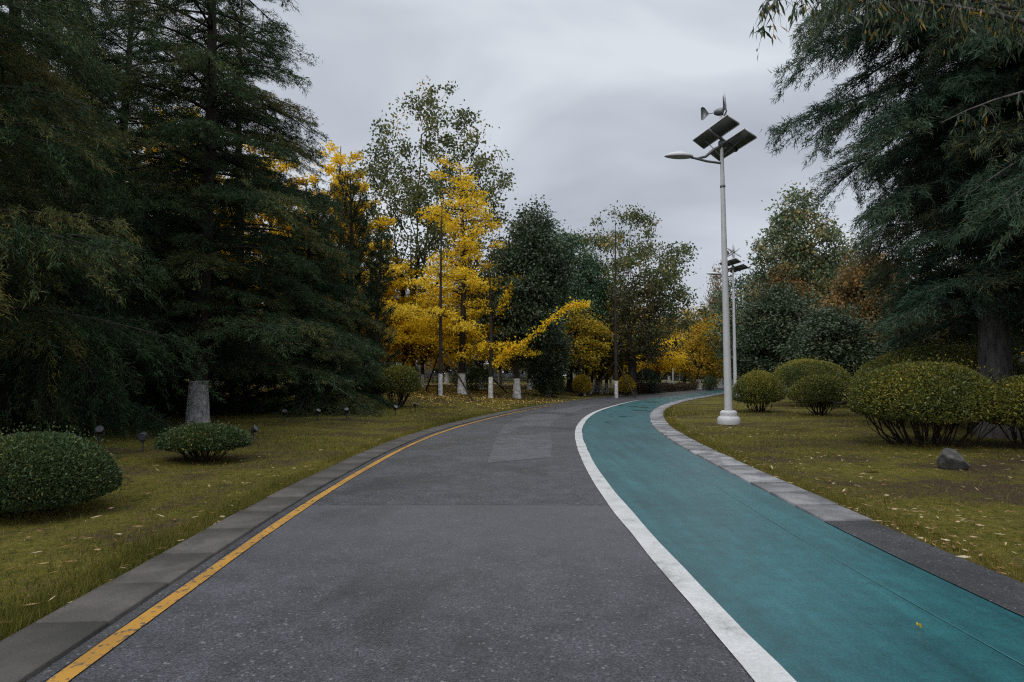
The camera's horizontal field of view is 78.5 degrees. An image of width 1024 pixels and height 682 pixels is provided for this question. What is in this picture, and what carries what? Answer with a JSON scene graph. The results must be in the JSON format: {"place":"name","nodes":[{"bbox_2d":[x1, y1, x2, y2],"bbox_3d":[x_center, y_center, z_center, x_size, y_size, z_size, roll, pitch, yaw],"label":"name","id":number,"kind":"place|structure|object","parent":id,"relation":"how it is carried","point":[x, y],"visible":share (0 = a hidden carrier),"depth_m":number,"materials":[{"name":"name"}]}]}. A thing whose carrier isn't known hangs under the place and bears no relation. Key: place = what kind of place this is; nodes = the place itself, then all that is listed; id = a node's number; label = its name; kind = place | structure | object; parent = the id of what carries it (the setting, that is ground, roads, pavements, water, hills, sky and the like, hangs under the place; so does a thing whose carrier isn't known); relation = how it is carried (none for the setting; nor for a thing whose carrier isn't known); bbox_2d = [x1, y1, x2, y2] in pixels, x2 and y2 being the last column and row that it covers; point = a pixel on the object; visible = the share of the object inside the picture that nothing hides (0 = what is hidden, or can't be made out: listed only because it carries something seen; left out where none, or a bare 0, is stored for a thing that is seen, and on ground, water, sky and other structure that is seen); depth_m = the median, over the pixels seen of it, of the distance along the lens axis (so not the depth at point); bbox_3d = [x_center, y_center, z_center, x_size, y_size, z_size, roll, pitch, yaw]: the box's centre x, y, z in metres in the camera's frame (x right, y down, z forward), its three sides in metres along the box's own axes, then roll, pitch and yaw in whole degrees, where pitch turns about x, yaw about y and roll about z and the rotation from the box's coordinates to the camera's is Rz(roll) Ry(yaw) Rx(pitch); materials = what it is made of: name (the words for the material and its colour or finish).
{"place":"outdoors","nodes":[
{"label":"outdoors","id":0,"kind":"place"},
{"bbox_2d":[0,0,960,375],"label":"sky","id":1,"kind":"structure","parent":0,"point":[588,100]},
{"bbox_2d":[0,373,1023,640],"bbox_3d":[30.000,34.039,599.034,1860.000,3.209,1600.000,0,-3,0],"label":"ground","id":2,"kind":"structure","parent":0,"point":[900,473],"depth_m":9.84,"materials":[{"name":"green plant"}]},
{"bbox_2d":[0,421,129,518],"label":"round bush","id":3,"kind":"object","parent":2,"relation":"on","point":[25,455],"visible":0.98,"depth_m":6.55,"materials":[{"name":"green plant"}]},
{"bbox_2d":[0,0,179,443],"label":"deodar cedar","id":4,"kind":"object","parent":2,"relation":"on","point":[44,382],"visible":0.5,"depth_m":14.19,"materials":[{"name":"green plant"}]},
{"bbox_2d":[0,0,188,402],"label":"deodar cedar","id":5,"kind":"object","parent":2,"relation":"on","point":[81,137],"depth_m":25.33,"materials":[{"name":"green plant"}]},
{"bbox_2d":[3,0,186,431],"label":"deodar cedar","id":6,"kind":"object","parent":2,"relation":"on","point":[150,397],"visible":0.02,"depth_m":21.35,"materials":[{"name":"green plant"}]},
{"bbox_2d":[94,425,103,444],"bbox_3d":[-8.304,1.947,12.606,0.196,0.503,0.203,2,-4,-29],"label":"garden spotlight","id":7,"kind":"object","parent":2,"relation":"on","point":[99,429],"visible":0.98,"depth_m":12.58,"materials":[{"name":"metal"}]},
{"bbox_2d":[0,0,226,402],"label":"deodar cedar","id":8,"kind":"object","parent":2,"relation":"on","point":[22,236],"visible":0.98,"depth_m":11.17,"materials":[{"name":"green plant"}]},
{"bbox_2d":[2,0,265,391],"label":"deodar cedar","id":9,"kind":"object","parent":2,"relation":"on","point":[114,41],"visible":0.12,"depth_m":22.72,"materials":[{"name":"green plant"}]},
{"bbox_2d":[137,432,148,451],"bbox_3d":[-6.898,1.935,11.709,0.196,0.472,0.191,0,-3,-9],"label":"garden spotlight","id":10,"kind":"object","parent":2,"relation":"on","point":[142,436],"visible":0.98,"depth_m":11.66,"materials":[{"name":"metal"}]},
{"bbox_2d":[30,216,268,415],"bbox_3d":[-15.573,-1.043,26.788,10.042,11.229,10.944,1,-3,-11],"label":"deodar cedar","id":11,"kind":"object","parent":2,"relation":"on","point":[168,389],"visible":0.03,"depth_m":25.68,"materials":[{"name":"green plant"}]},
{"bbox_2d":[125,105,254,334],"bbox_3d":[-19.222,-5.509,35.448,11.936,16.387,11.604,0,-3,0],"label":"ginkgo tree","id":12,"kind":"object","parent":2,"relation":"on","point":[172,162],"visible":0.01,"depth_m":35.12,"materials":[{"name":"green plant"}]},
{"bbox_2d":[5,0,385,423],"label":"deodar cedar","id":13,"kind":"object","parent":2,"relation":"on","point":[202,258],"visible":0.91,"depth_m":18.53,"materials":[{"name":"green plant"}]},
{"bbox_2d":[151,420,254,462],"bbox_3d":[-5.368,1.780,10.929,1.668,0.806,1.549,0,-3,0],"label":"round bush","id":14,"kind":"object","parent":2,"relation":"on","point":[195,438],"visible":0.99,"depth_m":10.54,"materials":[{"name":"green plant"}]},
{"bbox_2d":[112,0,383,412],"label":"deodar cedar","id":15,"kind":"object","parent":2,"relation":"on","point":[237,393],"visible":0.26,"depth_m":23.71,"materials":[{"name":"green plant"}]},
{"bbox_2d":[249,425,258,441],"bbox_3d":[-5.573,2.062,13.508,0.202,0.503,0.196,0,-3,4],"label":"garden spotlight","id":16,"kind":"object","parent":2,"relation":"on","point":[254,428],"visible":0.97,"depth_m":13.48,"materials":[{"name":"metal"}]},
{"bbox_2d":[211,144,343,386],"bbox_3d":[-14.572,-4.675,37.885,11.604,15.076,11.936,0,-3,-2],"label":"ginkgo tree","id":17,"kind":"object","parent":2,"relation":"on","point":[283,165],"visible":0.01,"depth_m":36.95,"materials":[{"name":"yellow plant"}]},
{"bbox_2d":[168,182,403,417],"bbox_3d":[-8.202,-0.909,25.527,9.950,11.229,9.130,-2,-4,27],"label":"deodar cedar","id":18,"kind":"object","parent":2,"relation":"on","point":[325,397],"visible":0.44,"depth_m":24.63,"materials":[{"name":"green plant"}]},
{"bbox_2d":[286,180,356,371],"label":"juniper tree","id":19,"kind":"object","parent":2,"relation":"on","point":[318,190],"visible":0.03,"depth_m":33.18,"materials":[{"name":"green plant"}]},
{"bbox_2d":[0,392,650,681],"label":"kerb","id":20,"kind":"structure","parent":2,"relation":"on","point":[37,647],"depth_m":4.51,"materials":[{"name":"grey concrete"}]},
{"bbox_2d":[141,383,536,411],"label":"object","id":21,"kind":"object","parent":2,"relation":"on","point":[485,391],"visible":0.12,"depth_m":42.31,"materials":[{"name":"yellow plant"}]},
{"bbox_2d":[311,159,388,386],"bbox_3d":[-8.241,-3.095,31.336,3.982,11.684,4.212,0,-3,-4],"label":"juniper tree","id":22,"kind":"object","parent":2,"relation":"on","point":[350,244],"visible":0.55,"depth_m":31.10,"materials":[{"name":"green plant"}]},
{"bbox_2d":[305,140,418,382],"bbox_3d":[-11.359,-4.884,39.969,10.099,15.732,9.818,3,-4,-43],"label":"ginkgo tree","id":23,"kind":"object","parent":2,"relation":"on","point":[330,169],"visible":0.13,"depth_m":39.97,"materials":[{"name":"yellow plant"}]},
{"bbox_2d":[354,363,386,403],"bbox_3d":[-6.308,1.965,28.471,1.864,1.940,1.786,-2,-4,29],"label":"shrub","id":24,"kind":"object","parent":2,"relation":"on","point":[374,391],"visible":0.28,"depth_m":28.08,"materials":[{"name":"green plant"}]},
{"bbox_2d":[357,222,401,396],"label":"juniper tree","id":25,"kind":"object","parent":2,"relation":"on","point":[384,286],"visible":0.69,"depth_m":30.56,"materials":[{"name":"green plant"}]},
{"bbox_2d":[332,291,432,377],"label":"building","id":26,"kind":"structure","parent":2,"relation":"on","point":[419,366],"depth_m":101.29,"materials":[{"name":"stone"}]},
{"bbox_2d":[376,363,422,406],"bbox_3d":[-4.914,1.944,27.435,2.038,2.062,2.003,-1,-3,17],"label":"shrub","id":27,"kind":"object","parent":2,"relation":"on","point":[405,375],"visible":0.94,"depth_m":27.07,"materials":[{"name":"green plant"}]},
{"bbox_2d":[310,75,521,385],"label":"deciduous tree","id":28,"kind":"object","parent":2,"relation":"on","point":[417,200],"visible":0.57,"depth_m":44.71,"materials":[{"name":"green plant"}]},
{"bbox_2d":[382,293,459,386],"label":"grove tree","id":29,"kind":"object","parent":2,"relation":"on","point":[422,360],"visible":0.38,"depth_m":43.72,"materials":[{"name":"yellow plant"}]},
{"bbox_2d":[371,256,478,365],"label":"ginkgo tree","id":30,"kind":"object","parent":2,"relation":"on","point":[399,300],"visible":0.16,"depth_m":45.13,"materials":[{"name":"yellow plant"}]},
{"bbox_2d":[425,351,438,391],"bbox_3d":[-4.613,1.816,36.281,0.114,2.579,1.956,2,-4,-34],"label":"tree prop","id":31,"kind":"object","parent":2,"relation":"on","point":[432,372],"visible":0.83,"depth_m":36.27,"materials":[{"name":"brown wood"}]},
{"bbox_2d":[259,386,605,414],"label":"fallen ginkgo leaves","id":32,"kind":"object","parent":2,"relation":"on","point":[495,393],"visible":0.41,"depth_m":36.02,"materials":[{"name":"yellow plant"}]},
{"bbox_2d":[426,198,452,395],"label":"young tree","id":33,"kind":"object","parent":2,"relation":"on","point":[440,376],"visible":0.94,"depth_m":35.52,"materials":[{"name":"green plant"}]},
{"bbox_2d":[354,373,536,382],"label":"fence","id":34,"kind":"object","parent":2,"relation":"on","point":[504,380],"visible":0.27,"depth_m":65.85,"materials":[{"name":"paint"}]},
{"bbox_2d":[428,285,466,383],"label":"grove tree","id":35,"kind":"object","parent":2,"relation":"on","point":[446,367],"visible":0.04,"depth_m":61.76,"materials":[{"name":"yellow plant"}]},
{"bbox_2d":[441,347,473,400],"bbox_3d":[-2.987,1.824,34.316,0.113,3.125,2.982,3,-4,-43],"label":"tree prop","id":36,"kind":"object","parent":2,"relation":"on","point":[470,396],"visible":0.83,"depth_m":34.24,"materials":[{"name":"brown wood"}]},
{"bbox_2d":[380,153,542,393],"bbox_3d":[-3.871,-4.043,38.506,10.346,14.592,8.241,2,-4,-26],"label":"ginkgo tree","id":37,"kind":"object","parent":2,"relation":"on","point":[460,337],"visible":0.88,"depth_m":37.62,"materials":[{"name":"yellow plant"}]},
{"bbox_2d":[452,365,488,390],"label":"round bush","id":38,"kind":"object","parent":2,"relation":"on","point":[476,372],"visible":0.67,"depth_m":42.57,"materials":[{"name":"green plant"}]},
{"bbox_2d":[444,259,505,388],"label":"grove tree","id":39,"kind":"object","parent":2,"relation":"on","point":[481,363],"visible":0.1,"depth_m":45.59,"materials":[{"name":"yellow plant"}]},
{"bbox_2d":[468,271,518,385],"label":"grove tree","id":40,"kind":"object","parent":2,"relation":"on","point":[499,375],"visible":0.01,"depth_m":51.79,"materials":[{"name":"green plant"}]},
{"bbox_2d":[493,360,511,381],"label":"grove tree","id":41,"kind":"object","parent":2,"relation":"on","point":[507,368],"visible":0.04,"depth_m":75.66,"materials":[{"name":"yellow plant"}]},
{"bbox_2d":[0,405,1023,627],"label":"fallen leaves","id":42,"kind":"object","parent":2,"relation":"on","point":[954,536],"depth_m":6.83,"materials":[{"name":"yellow plant"}]},
{"bbox_2d":[453,195,581,398],"bbox_3d":[0.297,-2.804,38.992,8.457,12.768,6.945,1,-3,-11],"label":"camphor tree","id":43,"kind":"object","parent":2,"relation":"on","point":[534,253],"visible":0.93,"depth_m":37.96,"materials":[{"name":"green plant"}]},
{"bbox_2d":[455,271,590,397],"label":"ginkgo tree","id":44,"kind":"object","parent":2,"relation":"on","point":[508,352],"visible":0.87,"depth_m":36.19,"materials":[{"name":"yellow plant"}]},
{"bbox_2d":[498,296,564,389],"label":"grove tree","id":45,"kind":"object","parent":2,"relation":"on","point":[521,367],"visible":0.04,"depth_m":49.73,"materials":[{"name":"yellow plant"}]},
{"bbox_2d":[519,326,578,396],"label":"evergreen tree","id":46,"kind":"object","parent":2,"relation":"on","point":[557,366],"visible":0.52,"depth_m":43.50,"materials":[{"name":"green plant"}]},
{"bbox_2d":[537,373,564,396],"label":"round bush","id":47,"kind":"object","parent":2,"relation":"on","point":[560,387],"visible":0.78,"depth_m":43.47,"materials":[{"name":"green plant"}]},
{"bbox_2d":[571,372,591,395],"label":"round bush","id":48,"kind":"object","parent":2,"relation":"on","point":[580,381],"visible":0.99,"depth_m":46.58,"materials":[{"name":"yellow plant"}]},
{"bbox_2d":[550,223,613,391],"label":"evergreen tree","id":49,"kind":"object","parent":2,"relation":"on","point":[587,268],"visible":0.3,"depth_m":50.97,"materials":[{"name":"green plant"}]},
{"bbox_2d":[552,307,621,395],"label":"broadleaf tree","id":50,"kind":"object","parent":2,"relation":"on","point":[583,358],"visible":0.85,"depth_m":47.54,"materials":[{"name":"yellow plant"}]},
{"bbox_2d":[563,317,621,393],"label":"grove tree","id":51,"kind":"object","parent":2,"relation":"on","point":[596,373],"visible":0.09,"depth_m":51.61,"materials":[{"name":"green plant"}]},
{"bbox_2d":[576,316,627,393],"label":"grove tree","id":52,"kind":"object","parent":2,"relation":"on","point":[609,374],"visible":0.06,"depth_m":52.60,"materials":[{"name":"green plant"}]},
{"bbox_2d":[587,297,623,391],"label":"broadleaf tree","id":53,"kind":"object","parent":2,"relation":"on","point":[596,381],"depth_m":55.63,"materials":[{"name":"green plant"}]},
{"bbox_2d":[597,220,628,397],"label":"young tree","id":54,"kind":"object","parent":2,"relation":"on","point":[615,354],"visible":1,"depth_m":45.06,"materials":[{"name":"green plant"}]},
{"bbox_2d":[595,299,641,392],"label":"grove tree","id":55,"kind":"object","parent":2,"relation":"on","point":[606,389],"visible":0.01,"depth_m":54.75,"materials":[{"name":"green plant"}]},
{"bbox_2d":[618,374,636,394],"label":"round bush","id":56,"kind":"object","parent":2,"relation":"on","point":[623,385],"visible":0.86,"depth_m":49.55,"materials":[{"name":"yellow plant"}]},
{"bbox_2d":[590,265,695,395],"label":"broadleaf tree","id":57,"kind":"object","parent":2,"relation":"on","point":[636,347],"visible":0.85,"depth_m":49.33,"materials":[{"name":"green plant"}]},
{"bbox_2d":[637,366,662,393],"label":"round bush","id":58,"kind":"object","parent":2,"relation":"on","point":[642,379],"visible":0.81,"depth_m":55.39,"materials":[{"name":"green plant"}]},
{"bbox_2d":[572,200,731,392],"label":"deciduous tree","id":59,"kind":"object","parent":2,"relation":"on","point":[624,263],"visible":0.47,"depth_m":54.23,"materials":[{"name":"green plant"}]},
{"bbox_2d":[291,354,1023,384],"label":"woods","id":60,"kind":"object","parent":2,"relation":"on","point":[665,377],"visible":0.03,"depth_m":125.12,"materials":[{"name":"green plant"}]},
{"bbox_2d":[636,332,690,384],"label":"golden tree","id":61,"kind":"object","parent":2,"relation":"on","point":[670,365],"visible":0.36,"depth_m":68.76,"materials":[{"name":"yellow plant"}]},
{"bbox_2d":[637,381,698,393],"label":"hedge","id":62,"kind":"object","parent":2,"relation":"on","point":[666,386],"visible":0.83,"depth_m":61.70,"materials":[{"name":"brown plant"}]},
{"bbox_2d":[661,304,698,381],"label":"golden tree","id":63,"kind":"object","parent":2,"relation":"on","point":[684,378],"visible":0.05,"depth_m":99.55,"materials":[{"name":"yellow plant"}]},
{"bbox_2d":[666,302,723,388],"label":"golden tree","id":64,"kind":"object","parent":2,"relation":"on","point":[698,371],"visible":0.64,"depth_m":73.66,"materials":[{"name":"yellow plant"}]},
{"bbox_2d":[702,376,716,390],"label":"round bush","id":65,"kind":"object","parent":2,"relation":"on","point":[711,384],"visible":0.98,"depth_m":67.58,"materials":[{"name":"green plant"}]},
{"bbox_2d":[695,346,723,380],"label":"grove tree","id":66,"kind":"object","parent":2,"relation":"on","point":[715,375],"visible":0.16,"depth_m":77.49,"materials":[{"name":"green plant"}]},
{"bbox_2d":[664,92,756,424],"bbox_3d":[6.126,-2.675,19.807,2.426,10.773,2.119,1,-3,-13],"label":"street lamp","id":67,"kind":"object","parent":2,"relation":"on","point":[719,130],"visible":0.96,"depth_m":19.90,"materials":[{"name":"metal"}]},
{"bbox_2d":[688,311,743,387],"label":"golden tree","id":68,"kind":"object","parent":2,"relation":"on","point":[720,384],"visible":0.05,"depth_m":83.64,"materials":[{"name":"yellow plant"}]},
{"bbox_2d":[702,260,737,329],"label":"tree","id":69,"kind":"object","parent":2,"relation":"on","point":[715,278],"visible":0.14,"depth_m":98.23,"materials":[{"name":"green plant"}]},
{"bbox_2d":[699,269,754,365],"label":"grove tree","id":70,"kind":"object","parent":2,"relation":"on","point":[713,345],"visible":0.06,"depth_m":70.44,"materials":[{"name":"green plant"}]},
{"bbox_2d":[706,243,748,396],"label":"street lamp","id":71,"kind":"object","parent":2,"relation":"on","point":[732,262],"visible":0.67,"depth_m":43.08,"materials":[{"name":"metal"}]},
{"bbox_2d":[707,263,759,371],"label":"grove tree","id":72,"kind":"object","parent":2,"relation":"on","point":[739,286],"visible":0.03,"depth_m":62.65,"materials":[{"name":"green plant"}]},
{"bbox_2d":[714,322,761,384],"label":"evergreen tree","id":73,"kind":"object","parent":2,"relation":"on","point":[738,365],"visible":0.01,"depth_m":52.48,"materials":[{"name":"green plant"}]},
{"bbox_2d":[732,368,787,412],"bbox_3d":[9.661,1.958,24.529,2.276,1.845,2.166,0,-3,0],"label":"round bush","id":74,"kind":"object","parent":2,"relation":"on","point":[767,386],"visible":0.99,"depth_m":24.07,"materials":[{"name":"green plant"}]},
{"bbox_2d":[650,393,871,521],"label":"kerb","id":75,"kind":"structure","parent":2,"relation":"on","point":[817,506],"depth_m":8.99,"materials":[{"name":"concrete"}]},
{"bbox_2d":[715,275,822,387],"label":"evergreen tree","id":76,"kind":"object","parent":2,"relation":"on","point":[762,334],"visible":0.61,"depth_m":46.22,"materials":[{"name":"green plant"}]},
{"bbox_2d":[736,258,827,355],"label":"broadleaf tree","id":77,"kind":"object","parent":2,"relation":"on","point":[799,287],"visible":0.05,"depth_m":50.68,"materials":[{"name":"green plant"}]},
{"bbox_2d":[729,180,866,328],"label":"broadleaf tree","id":78,"kind":"object","parent":2,"relation":"on","point":[795,250],"visible":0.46,"depth_m":52.85,"materials":[{"name":"green plant"}]},
{"bbox_2d":[769,355,851,406],"bbox_3d":[13.442,1.842,28.470,4.079,2.466,3.820,0,-3,0],"label":"round bush","id":79,"kind":"object","parent":2,"relation":"on","point":[823,369],"visible":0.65,"depth_m":27.79,"materials":[{"name":"green plant"}]},
{"bbox_2d":[783,371,848,415],"bbox_3d":[10.937,1.906,22.265,2.269,1.669,2.266,0,-3,0],"label":"round bush","id":80,"kind":"object","parent":2,"relation":"on","point":[821,386],"visible":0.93,"depth_m":21.92,"materials":[{"name":"green plant"}]},
{"bbox_2d":[767,301,890,403],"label":"evergreen tree","id":81,"kind":"object","parent":2,"relation":"on","point":[823,326],"visible":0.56,"depth_m":30.86,"materials":[{"name":"green plant"}]},
{"bbox_2d":[803,245,914,350],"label":"broadleaf tree","id":82,"kind":"object","parent":2,"relation":"on","point":[850,278],"visible":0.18,"depth_m":37.54,"materials":[{"name":"green plant"}]},
{"bbox_2d":[750,0,1023,150],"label":"lance leaved tree","id":83,"kind":"object","parent":2,"relation":"on","point":[989,13],"visible":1,"depth_m":8.46,"materials":[{"name":"green plant"}]},
{"bbox_2d":[760,0,1023,438],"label":"blue cedar","id":84,"kind":"object","parent":2,"relation":"on","point":[932,181],"visible":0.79,"depth_m":14.60,"materials":[{"name":"grey plant"}]},
{"bbox_2d":[866,295,971,377],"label":"evergreen tree","id":85,"kind":"object","parent":2,"relation":"on","point":[897,329],"depth_m":35.66,"materials":[{"name":"green plant"}]},
{"bbox_2d":[832,352,1023,447],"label":"round bush","id":86,"kind":"object","parent":2,"relation":"on","point":[914,387],"visible":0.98,"depth_m":12.16,"materials":[{"name":"green plant"}]},
{"bbox_2d":[836,335,1023,425],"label":"round bush","id":87,"kind":"object","parent":2,"relation":"on","point":[922,354],"visible":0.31,"depth_m":16.80,"materials":[{"name":"green plant"}]},
{"bbox_2d":[859,263,1022,366],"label":"broadleaf tree","id":88,"kind":"object","parent":2,"relation":"on","point":[939,337],"visible":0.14,"depth_m":27.01,"materials":[{"name":"green plant"}]},
{"bbox_2d":[936,448,969,469],"bbox_3d":[6.854,1.861,9.700,0.404,0.399,0.404,0,-3,-6],"label":"rock","id":89,"kind":"object","parent":2,"relation":"on","point":[950,459],"visible":0.9,"depth_m":9.61,"materials":[{"name":"stone"}]},
{"bbox_2d":[888,112,1023,348],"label":"blue cedar","id":90,"kind":"object","parent":2,"relation":"on","point":[971,295],"visible":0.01,"depth_m":23.49,"materials":[{"name":"grey plant"}]},
{"bbox_2d":[900,294,1023,366],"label":"broadleaf tree","id":91,"kind":"object","parent":2,"relation":"on","point":[973,339],"visible":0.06,"depth_m":27.15,"materials":[{"name":"green plant"}]},
{"bbox_2d":[932,63,1023,291],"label":"blue cedar","id":92,"kind":"object","parent":2,"relation":"on","point":[1004,190],"visible":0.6,"depth_m":12.18,"materials":[{"name":"grey plant"}]},
{"bbox_2d":[948,372,1023,448],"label":"round bush","id":93,"kind":"object","parent":2,"relation":"on","point":[1018,401],"visible":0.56,"depth_m":11.86,"materials":[{"name":"green plant"}]},
{"bbox_2d":[26,385,1023,681],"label":"road","id":94,"kind":"structure","parent":0,"point":[452,555],"depth_m":4.32,"materials":[{"name":"grey asphalt"}]},
{"bbox_2d":[27,405,550,681],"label":"gutter","id":95,"kind":"object","parent":94,"relation":"on","point":[55,667],"visible":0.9,"depth_m":4.33,"materials":[{"name":"concrete"}]},
{"bbox_2d":[46,404,557,681],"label":"yellow line","id":96,"kind":"object","parent":94,"relation":"on","point":[84,661],"visible":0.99,"depth_m":4.22,"materials":[{"name":"paint"}]},
{"bbox_2d":[488,404,599,462],"bbox_3d":[1.537,2.799,22.837,2.485,0.001,24.292,-1,-3,11],"label":"asphalt patch","id":97,"kind":"object","parent":94,"relation":"on","point":[525,437],"visible":0.98,"depth_m":15.43,"materials":[{"name":"grey asphalt"}]},
{"bbox_2d":[582,389,1023,681],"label":"cycle lane","id":98,"kind":"structure","parent":94,"relation":"on","point":[796,608],"depth_m":4.61,"materials":[{"name":"teal asphalt"}]},
{"bbox_2d":[575,400,796,681],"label":"white line","id":99,"kind":"object","parent":98,"relation":"on","point":[756,660],"visible":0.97,"depth_m":4.32,"materials":[{"name":"paint"}]},
{"bbox_2d":[715,485,1023,664],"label":"lane seam","id":100,"kind":"object","parent":98,"relation":"on","point":[907,599],"visible":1,"depth_m":4.03,"materials":[{"name":"teal asphalt"}]},
{"bbox_2d":[825,521,1023,615],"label":"kerb apron","id":101,"kind":"object","parent":94,"relation":"on","point":[1004,591],"visible":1,"depth_m":4.97,"materials":[{"name":"concrete"}]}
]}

